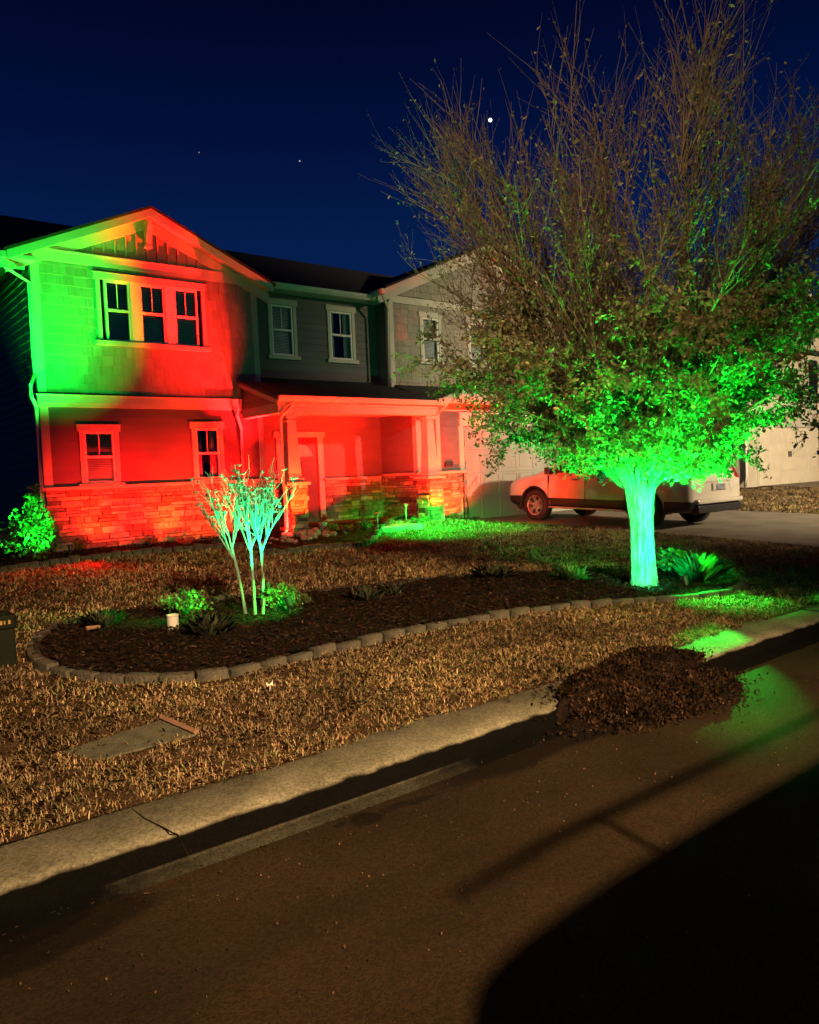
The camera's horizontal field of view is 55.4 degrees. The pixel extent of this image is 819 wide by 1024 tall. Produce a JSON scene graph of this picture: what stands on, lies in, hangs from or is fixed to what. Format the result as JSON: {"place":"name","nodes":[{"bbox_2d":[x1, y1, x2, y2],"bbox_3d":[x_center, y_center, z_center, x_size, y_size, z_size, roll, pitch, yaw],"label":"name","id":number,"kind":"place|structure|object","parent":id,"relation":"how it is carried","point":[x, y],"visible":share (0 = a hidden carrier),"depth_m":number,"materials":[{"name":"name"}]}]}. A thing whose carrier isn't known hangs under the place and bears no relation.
{"place":"outdoors","nodes":[
{"label":"outdoors","id":0,"kind":"place"},
{"bbox_2d":[375,519,430,532],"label":"front walk","id":1,"kind":"structure","parent":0,"point":[396,527],"depth_m":15.21,"materials":[{"name":"concrete"}]},
{"bbox_2d":[0,642,818,1023],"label":"road","id":2,"kind":"structure","parent":0,"point":[728,944],"depth_m":2.85,"materials":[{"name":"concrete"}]},
{"bbox_2d":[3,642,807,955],"bbox_3d":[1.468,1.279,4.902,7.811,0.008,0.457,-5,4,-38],"label":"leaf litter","id":3,"kind":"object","parent":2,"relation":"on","point":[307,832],"visible":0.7,"depth_m":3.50,"materials":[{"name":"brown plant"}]},
{"bbox_2d":[0,602,818,940],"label":"kerb","id":4,"kind":"structure","parent":2,"relation":"on","point":[70,870],"depth_m":3.64,"materials":[{"name":"concrete"}]},
{"bbox_2d":[130,807,188,855],"bbox_3d":[-1.122,1.393,3.391,0.432,0.122,0.062,0,4,37],"label":"kerb crack","id":5,"kind":"object","parent":4,"relation":"on","point":[184,848],"visible":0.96,"depth_m":3.29,"materials":[{"name":"black concrete"}]},
{"bbox_2d":[0,485,818,844],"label":"lawn ground","id":6,"kind":"structure","parent":0,"point":[216,722],"depth_m":5.90,"materials":[{"name":"brown plant"}]},
{"bbox_2d":[0,610,16,667],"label":"utility pedestal","id":7,"kind":"object","parent":6,"relation":"on","point":[8,652],"visible":0.88,"depth_m":5.96,"materials":[{"name":"green metal"}]},
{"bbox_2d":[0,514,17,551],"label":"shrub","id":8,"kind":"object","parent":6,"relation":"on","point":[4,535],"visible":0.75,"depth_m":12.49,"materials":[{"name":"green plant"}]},
{"bbox_2d":[5,565,17,571],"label":"edging block","id":9,"kind":"structure","parent":6,"relation":"on","point":[10,567],"depth_m":11.16,"materials":[{"name":"concrete"}]},
{"bbox_2d":[16,562,27,569],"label":"edging block","id":10,"kind":"structure","parent":6,"relation":"on","point":[23,565],"depth_m":11.34,"materials":[{"name":"concrete"}]},
{"bbox_2d":[27,561,38,568],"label":"edging block","id":11,"kind":"structure","parent":6,"relation":"on","point":[33,564],"depth_m":11.49,"materials":[{"name":"concrete"}]},
{"bbox_2d":[26,648,40,659],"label":"edging block","id":12,"kind":"structure","parent":6,"relation":"on","point":[29,651],"depth_m":6.20,"materials":[{"name":"concrete"}]},
{"bbox_2d":[28,653,44,665],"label":"edging block","id":13,"kind":"structure","parent":6,"relation":"on","point":[32,657],"depth_m":6.00,"materials":[{"name":"concrete"}]},
{"bbox_2d":[32,630,48,638],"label":"edging block","id":14,"kind":"structure","parent":6,"relation":"on","point":[42,634],"depth_m":6.82,"materials":[{"name":"concrete"}]},
{"bbox_2d":[34,658,58,672],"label":"edging block","id":15,"kind":"structure","parent":6,"relation":"on","point":[43,664],"depth_m":5.79,"materials":[{"name":"concrete"}]},
{"bbox_2d":[47,558,59,565],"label":"edging block","id":16,"kind":"structure","parent":6,"relation":"on","point":[53,561],"depth_m":11.76,"materials":[{"name":"concrete"}]},
{"bbox_2d":[49,665,74,677],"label":"edging block","id":17,"kind":"structure","parent":6,"relation":"on","point":[62,671],"depth_m":5.66,"materials":[{"name":"concrete"}]},
{"bbox_2d":[51,618,75,627],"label":"edging block","id":18,"kind":"structure","parent":6,"relation":"on","point":[63,622],"depth_m":7.32,"materials":[{"name":"concrete"}]},
{"bbox_2d":[69,555,79,562],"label":"edging block","id":19,"kind":"structure","parent":6,"relation":"on","point":[75,557],"depth_m":12.05,"materials":[{"name":"concrete"}]},
{"bbox_2d":[70,669,99,680],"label":"edging block","id":20,"kind":"structure","parent":6,"relation":"on","point":[89,675],"depth_m":5.54,"materials":[{"name":"concrete"}]},
{"bbox_2d":[95,672,125,683],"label":"edging block","id":21,"kind":"structure","parent":6,"relation":"on","point":[115,678],"depth_m":5.46,"materials":[{"name":"concrete"}]},
{"bbox_2d":[110,551,120,557],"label":"edging block","id":22,"kind":"structure","parent":6,"relation":"on","point":[115,553],"depth_m":12.55,"materials":[{"name":"concrete"}]},
{"bbox_2d":[0,529,245,566],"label":"mulch bed","id":23,"kind":"object","parent":6,"relation":"on","point":[84,553],"visible":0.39,"depth_m":13.26,"materials":[{"name":"brown wood"}]},
{"bbox_2d":[0,482,66,559],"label":"shrub","id":24,"kind":"object","parent":23,"relation":"on","point":[36,524],"visible":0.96,"depth_m":12.32,"materials":[{"name":"green plant"}]},
{"bbox_2d":[73,536,88,549],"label":"shrub","id":25,"kind":"object","parent":23,"relation":"on","point":[82,544],"visible":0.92,"depth_m":13.25,"materials":[{"name":"green plant"}]},
{"bbox_2d":[144,536,159,544],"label":"plant","id":26,"kind":"object","parent":23,"relation":"on","point":[151,540],"visible":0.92,"depth_m":13.91,"materials":[{"name":"green plant"}]},
{"bbox_2d":[174,534,195,545],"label":"plant","id":27,"kind":"object","parent":23,"relation":"on","point":[188,540],"visible":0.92,"depth_m":13.74,"materials":[{"name":"green plant"}]},
{"bbox_2d":[62,720,195,760],"bbox_3d":[-1.532,1.299,4.319,0.380,0.072,0.617,0,4,39],"label":"access cover","id":28,"kind":"object","parent":6,"relation":"on","point":[151,732],"visible":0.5,"depth_m":4.33,"materials":[{"name":"grey concrete"}]},
{"bbox_2d":[159,715,198,734],"bbox_3d":[-1.347,1.238,4.544,0.383,0.048,0.036,0,4,44],"label":"wooden stake","id":29,"kind":"object","parent":28,"relation":"on","point":[180,724],"visible":1,"depth_m":4.52,"materials":[{"name":"brown wood"}]},
{"bbox_2d":[131,549,141,555],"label":"edging block","id":30,"kind":"structure","parent":6,"relation":"on","point":[137,552],"depth_m":12.78,"materials":[{"name":"concrete"}]},
{"bbox_2d":[124,672,160,684],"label":"edging block","id":31,"kind":"structure","parent":6,"relation":"on","point":[136,677],"depth_m":5.41,"materials":[{"name":"concrete"}]},
{"bbox_2d":[141,548,151,554],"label":"edging block","id":32,"kind":"structure","parent":6,"relation":"on","point":[146,551],"depth_m":12.88,"materials":[{"name":"concrete"}]},
{"bbox_2d":[152,547,161,553],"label":"edging block","id":33,"kind":"structure","parent":6,"relation":"on","point":[156,549],"depth_m":12.96,"materials":[{"name":"concrete"}]},
{"bbox_2d":[159,671,194,683],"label":"edging block","id":34,"kind":"structure","parent":6,"relation":"on","point":[179,677],"depth_m":5.42,"materials":[{"name":"concrete"}]},
{"bbox_2d":[193,544,203,550],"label":"edging block","id":35,"kind":"structure","parent":6,"relation":"on","point":[196,546],"depth_m":13.26,"materials":[{"name":"concrete"}]},
{"bbox_2d":[195,667,227,681],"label":"edging block","id":36,"kind":"structure","parent":6,"relation":"on","point":[208,674],"depth_m":5.49,"materials":[{"name":"concrete"}]},
{"bbox_2d":[208,594,230,600],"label":"edging block","id":37,"kind":"structure","parent":6,"relation":"on","point":[221,596],"depth_m":8.41,"materials":[{"name":"concrete"}]},
{"bbox_2d":[227,662,260,677],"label":"edging block","id":38,"kind":"structure","parent":6,"relation":"on","point":[236,671],"depth_m":5.61,"materials":[{"name":"concrete"}]},
{"bbox_2d":[258,655,286,670],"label":"edging block","id":39,"kind":"structure","parent":6,"relation":"on","point":[272,662],"depth_m":5.78,"materials":[{"name":"concrete"}]},
{"bbox_2d":[0,205,585,553],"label":"house","id":40,"kind":"structure","parent":6,"relation":"on","point":[153,359],"depth_m":14.77,"materials":[{"name":"grey paint"}]},
{"bbox_2d":[72,424,124,486],"bbox_3d":[-5.526,-0.964,13.739,0.770,1.124,0.590,-5,4,-38],"label":"window","id":41,"kind":"structure","parent":40,"relation":"in","point":[99,449],"depth_m":13.62,"materials":[{"name":"beige paint"}]},
{"bbox_2d":[91,270,210,351],"bbox_3d":[-4.777,-3.588,14.292,2.100,1.284,0.590,-5,4,-38],"label":"window","id":42,"kind":"structure","parent":40,"relation":"in","point":[133,310],"depth_m":14.17,"materials":[{"name":"beige paint"}]},
{"bbox_2d":[188,422,228,481],"bbox_3d":[-3.964,-1.121,14.979,0.730,1.184,0.590,-5,4,-38],"label":"window","id":43,"kind":"structure","parent":40,"relation":"in","point":[207,443],"depth_m":14.92,"materials":[{"name":"beige paint"}]},
{"bbox_2d":[265,297,300,360],"bbox_3d":[-2.803,-3.815,16.496,0.770,1.274,0.590,-5,4,-38],"label":"window","id":44,"kind":"structure","parent":40,"relation":"in","point":[281,313],"depth_m":16.40,"materials":[{"name":"beige paint"}]},
{"bbox_2d":[298,438,319,522],"bbox_3d":[-2.338,-0.657,16.676,0.880,1.855,0.068,-5,4,-38],"label":"front door","id":45,"kind":"structure","parent":40,"relation":"in","point":[307,446],"depth_m":16.81,"materials":[{"name":"red paint"}]},
{"bbox_2d":[324,304,358,363],"bbox_3d":[-1.650,-3.909,17.411,0.820,1.274,0.590,-5,4,-38],"label":"window","id":46,"kind":"structure","parent":40,"relation":"in","point":[340,320],"depth_m":17.39,"materials":[{"name":"beige paint"}]},
{"bbox_2d":[417,311,443,365],"bbox_3d":[0.350,-4.035,18.360,0.740,1.224,0.590,-5,4,-38],"label":"window","id":47,"kind":"structure","parent":40,"relation":"in","point":[429,348],"depth_m":18.24,"materials":[{"name":"beige paint"}]},
{"bbox_2d":[465,317,490,368],"bbox_3d":[1.514,-4.130,19.284,0.760,1.224,0.590,-5,4,-38],"label":"window","id":48,"kind":"structure","parent":40,"relation":"in","point":[470,345],"depth_m":19.11,"materials":[{"name":"beige paint"}]},
{"bbox_2d":[463,427,573,518],"bbox_3d":[3.085,-1.036,19.379,4.800,2.150,0.055,-5,4,-38],"label":"garage door","id":49,"kind":"structure","parent":40,"relation":"in","point":[486,497],"depth_m":18.50,"materials":[{"name":"beige metal"}]},
{"bbox_2d":[286,651,312,663],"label":"edging block","id":50,"kind":"structure","parent":6,"relation":"on","point":[302,656],"depth_m":5.96,"materials":[{"name":"concrete"}]},
{"bbox_2d":[308,642,335,657],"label":"edging block","id":51,"kind":"structure","parent":6,"relation":"on","point":[321,650],"depth_m":6.11,"materials":[{"name":"concrete"}]},
{"bbox_2d":[238,515,417,549],"bbox_3d":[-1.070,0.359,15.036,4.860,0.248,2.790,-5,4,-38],"label":"mulch bed","id":52,"kind":"object","parent":6,"relation":"on","point":[349,535],"visible":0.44,"depth_m":13.96,"materials":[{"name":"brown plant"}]},
{"bbox_2d":[318,512,327,529],"bbox_3d":[-1.613,0.175,14.499,0.212,0.341,0.228,-2,3,-1],"label":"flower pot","id":53,"kind":"object","parent":52,"relation":"on","point":[322,519],"visible":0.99,"depth_m":14.46,"materials":[{"name":"plastic"}]},
{"bbox_2d":[323,522,357,530],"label":"shrub","id":54,"kind":"object","parent":52,"relation":"on","point":[332,527],"visible":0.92,"depth_m":14.43,"materials":[{"name":"green plant"}]},
{"bbox_2d":[353,518,375,530],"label":"shrub","id":55,"kind":"object","parent":52,"relation":"on","point":[363,525],"visible":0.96,"depth_m":14.75,"materials":[{"name":"green plant"}]},
{"bbox_2d":[336,639,360,652],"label":"edging block","id":56,"kind":"structure","parent":6,"relation":"on","point":[346,645],"depth_m":6.28,"materials":[{"name":"concrete"}]},
{"bbox_2d":[356,633,382,646],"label":"edging block","id":57,"kind":"structure","parent":6,"relation":"on","point":[371,638],"depth_m":6.43,"materials":[{"name":"concrete"}]},
{"bbox_2d":[28,564,742,673],"bbox_3d":[0.280,0.901,8.152,7.564,0.145,2.865,-4,3,-30],"label":"mulch bed","id":58,"kind":"object","parent":6,"relation":"on","point":[116,636],"visible":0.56,"depth_m":7.18,"materials":[{"name":"brown plant"}]},
{"bbox_2d":[78,607,127,629],"bbox_3d":[-2.799,0.972,7.121,0.420,0.207,0.455,-3,3,-12],"label":"spiky plant","id":59,"kind":"object","parent":58,"relation":"on","point":[104,618],"visible":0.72,"depth_m":7.07,"materials":[{"name":"green plant"}]},
{"bbox_2d":[166,613,178,629],"bbox_3d":[-2.133,1.031,7.031,0.112,0.215,0.112,-5,4,-38],"label":"pipe cap","id":60,"kind":"object","parent":58,"relation":"on","point":[173,619],"visible":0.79,"depth_m":6.99,"materials":[{"name":"white plastic"}]},
{"bbox_2d":[155,587,213,617],"bbox_3d":[-2.182,0.873,7.555,0.474,0.324,0.539,-5,4,-38],"label":"shrub","id":61,"kind":"object","parent":58,"relation":"on","point":[185,606],"visible":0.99,"depth_m":7.49,"materials":[{"name":"green plant"}]},
{"bbox_2d":[178,611,235,638],"bbox_3d":[-1.718,0.971,6.704,0.516,0.225,0.524,-5,4,-38],"label":"spiky plant","id":62,"kind":"object","parent":58,"relation":"on","point":[213,624],"visible":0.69,"depth_m":6.64,"materials":[{"name":"green plant"}]},
{"bbox_2d":[189,455,298,614],"bbox_3d":[-1.534,0.264,7.428,1.015,1.605,0.625,-2,3,2],"label":"crape myrtle","id":63,"kind":"object","parent":58,"relation":"on","point":[245,504],"visible":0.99,"depth_m":7.40,"materials":[{"name":"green plant"}]},
{"bbox_2d":[256,581,299,609],"bbox_3d":[-1.332,0.840,7.782,0.474,0.320,0.433,-3,3,-6],"label":"shrub","id":64,"kind":"object","parent":58,"relation":"on","point":[272,598],"visible":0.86,"depth_m":7.72,"materials":[{"name":"green plant"}]},
{"bbox_2d":[283,595,292,612],"bbox_3d":[-1.167,0.940,7.509,0.092,0.284,0.087,-5,4,-38],"label":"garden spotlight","id":65,"kind":"object","parent":58,"relation":"on","point":[288,601],"visible":0.9,"depth_m":7.48,"materials":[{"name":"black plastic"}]},
{"bbox_2d":[294,591,311,605],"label":"shrub","id":66,"kind":"object","parent":58,"relation":"on","point":[304,599],"visible":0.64,"depth_m":7.89,"materials":[{"name":"green plant"}]},
{"bbox_2d":[339,584,385,601],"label":"spiky plant","id":67,"kind":"object","parent":58,"relation":"on","point":[365,593],"visible":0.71,"depth_m":8.10,"materials":[{"name":"green plant"}]},
{"bbox_2d":[376,582,406,596],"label":"spiky plant","id":68,"kind":"object","parent":58,"relation":"on","point":[395,589],"visible":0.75,"depth_m":8.40,"materials":[{"name":"green plant"}]},
{"bbox_2d":[464,560,516,580],"bbox_3d":[1.009,0.703,9.419,0.756,0.235,0.566,-5,4,-38],"label":"fern","id":69,"kind":"object","parent":58,"relation":"on","point":[488,570],"visible":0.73,"depth_m":9.35,"materials":[{"name":"green plant"}]},
{"bbox_2d":[548,562,599,581],"bbox_3d":[1.928,0.708,9.129,0.591,0.225,0.627,-5,4,-38],"label":"fern","id":70,"kind":"object","parent":58,"relation":"on","point":[571,573],"visible":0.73,"depth_m":9.08,"materials":[{"name":"green plant"}]},
{"bbox_2d":[610,562,629,577],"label":"shrub","id":71,"kind":"object","parent":58,"relation":"on","point":[621,572],"visible":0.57,"depth_m":9.21,"materials":[{"name":"green plant"}]},
{"bbox_2d":[656,547,683,572],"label":"shrub","id":72,"kind":"object","parent":58,"relation":"on","point":[664,554],"visible":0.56,"depth_m":9.52,"materials":[{"name":"green plant"}]},
{"bbox_2d":[680,575,688,593],"bbox_3d":[2.881,0.801,8.162,0.080,0.284,0.097,-5,4,-38],"label":"garden spotlight","id":73,"kind":"object","parent":58,"relation":"on","point":[684,581],"visible":0.91,"depth_m":8.13,"materials":[{"name":"black plastic"}]},
{"bbox_2d":[668,549,737,582],"bbox_3d":[3.272,0.619,8.794,0.777,0.394,0.729,-5,4,-38],"label":"shrub","id":74,"kind":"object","parent":58,"relation":"on","point":[702,568],"depth_m":8.70,"materials":[{"name":"green plant"}]},
{"bbox_2d":[379,628,404,641],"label":"edging block","id":75,"kind":"structure","parent":6,"relation":"on","point":[387,635],"depth_m":6.58,"materials":[{"name":"concrete"}]},
{"bbox_2d":[402,624,425,635],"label":"edging block","id":76,"kind":"structure","parent":6,"relation":"on","point":[419,628],"depth_m":6.74,"materials":[{"name":"concrete"}]},
{"bbox_2d":[411,515,435,521],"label":"shrub","id":77,"kind":"object","parent":6,"relation":"on","point":[422,519],"visible":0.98,"depth_m":16.09,"materials":[{"name":"green plant"}]},
{"bbox_2d":[423,621,446,631],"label":"edging block","id":78,"kind":"structure","parent":6,"relation":"on","point":[433,625],"depth_m":6.89,"materials":[{"name":"concrete"}]},
{"bbox_2d":[445,513,461,518],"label":"shrub","id":79,"kind":"object","parent":6,"relation":"on","point":[452,515],"visible":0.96,"depth_m":17.02,"materials":[{"name":"green plant"}]},
{"bbox_2d":[444,618,467,627],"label":"edging block","id":80,"kind":"structure","parent":6,"relation":"on","point":[450,622],"depth_m":7.02,"materials":[{"name":"concrete"}]},
{"bbox_2d":[464,614,489,623],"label":"edging block","id":81,"kind":"structure","parent":6,"relation":"on","point":[480,617],"depth_m":7.16,"materials":[{"name":"concrete"}]},
{"bbox_2d":[486,609,508,619],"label":"edging block","id":82,"kind":"structure","parent":6,"relation":"on","point":[497,614],"depth_m":7.28,"materials":[{"name":"concrete"}]},
{"bbox_2d":[507,606,529,616],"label":"edging block","id":83,"kind":"structure","parent":6,"relation":"on","point":[517,611],"depth_m":7.39,"materials":[{"name":"concrete"}]},
{"bbox_2d":[530,605,550,613],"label":"edging block","id":84,"kind":"structure","parent":6,"relation":"on","point":[542,608],"depth_m":7.52,"materials":[{"name":"concrete"}]},
{"bbox_2d":[549,602,569,610],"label":"edging block","id":85,"kind":"structure","parent":6,"relation":"on","point":[560,605],"depth_m":7.62,"materials":[{"name":"concrete"}]},
{"bbox_2d":[568,600,590,607],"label":"edging block","id":86,"kind":"structure","parent":6,"relation":"on","point":[579,603],"depth_m":7.71,"materials":[{"name":"concrete"}]},
{"bbox_2d":[367,0,818,587],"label":"tree","id":87,"kind":"object","parent":6,"relation":"on","point":[605,396],"visible":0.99,"depth_m":7.64,"materials":[{"name":"green plant"}]},
{"bbox_2d":[591,598,612,606],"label":"edging block","id":88,"kind":"structure","parent":6,"relation":"on","point":[601,602],"depth_m":7.78,"materials":[{"name":"concrete"}]},
{"bbox_2d":[612,597,633,605],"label":"edging block","id":89,"kind":"structure","parent":6,"relation":"on","point":[625,600],"depth_m":7.84,"materials":[{"name":"concrete"}]},
{"bbox_2d":[633,596,655,603],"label":"edging block","id":90,"kind":"structure","parent":6,"relation":"on","point":[640,600],"depth_m":7.88,"materials":[{"name":"concrete"}]},
{"bbox_2d":[654,595,676,601],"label":"edging block","id":91,"kind":"structure","parent":6,"relation":"on","point":[665,598],"depth_m":7.93,"materials":[{"name":"concrete"}]},
{"bbox_2d":[675,593,698,600],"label":"edging block","id":92,"kind":"structure","parent":6,"relation":"on","point":[690,596],"depth_m":7.98,"materials":[{"name":"concrete"}]},
{"bbox_2d":[697,590,717,598],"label":"edging block","id":93,"kind":"structure","parent":6,"relation":"on","point":[710,593],"depth_m":8.04,"materials":[{"name":"concrete"}]},
{"bbox_2d":[714,589,731,596],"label":"edging block","id":94,"kind":"structure","parent":6,"relation":"on","point":[722,592],"depth_m":8.16,"materials":[{"name":"concrete"}]},
{"bbox_2d":[726,585,740,593],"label":"edging block","id":95,"kind":"structure","parent":6,"relation":"on","point":[735,587],"depth_m":8.32,"materials":[{"name":"concrete"}]},
{"bbox_2d":[0,0,818,307],"label":"sky","id":96,"kind":"structure","parent":0,"point":[108,108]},
{"bbox_2d":[474,510,818,546],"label":"driveway","id":97,"kind":"structure","parent":0,"point":[792,528],"depth_m":15.84,"materials":[{"name":"concrete"}]},
{"bbox_2d":[510,457,742,526],"bbox_3d":[4.430,-0.686,16.754,2.280,1.788,4.904,-5,5,-38],"label":"suv","id":98,"kind":"object","parent":97,"relation":"on","point":[541,495],"visible":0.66,"depth_m":15.95,"materials":[{"name":"white paint"}]},
{"bbox_2d":[630,278,818,487],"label":"house","id":99,"kind":"structure","parent":0,"point":[785,463],"depth_m":32.12,"materials":[{"name":"beige paint"}]},
{"bbox_2d":[759,427,818,485],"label":"garage door","id":100,"kind":"structure","parent":99,"relation":"in","point":[801,467],"depth_m":32.28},
{"bbox_2d":[807,357,818,395],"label":"window","id":101,"kind":"structure","parent":99,"relation":"in","point":[814,384],"depth_m":33.45,"materials":[{"name":"beige paint"}]},
{"bbox_2d":[766,481,818,486],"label":"neighbour driveway","id":102,"kind":"structure","parent":0,"point":[811,484],"depth_m":30.59,"materials":[{"name":"concrete"}]},
{"label":"ground","id":103,"kind":"structure","parent":0,"visible":0},
{"bbox_2d":[506,644,774,741],"bbox_3d":[1.592,1.209,5.199,2.438,0.459,1.348,-5,4,-38],"label":"mulch pile","id":104,"kind":"object","parent":103,"relation":"on","point":[631,688],"visible":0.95,"depth_m":5.03,"materials":[{"name":"brown plant"}]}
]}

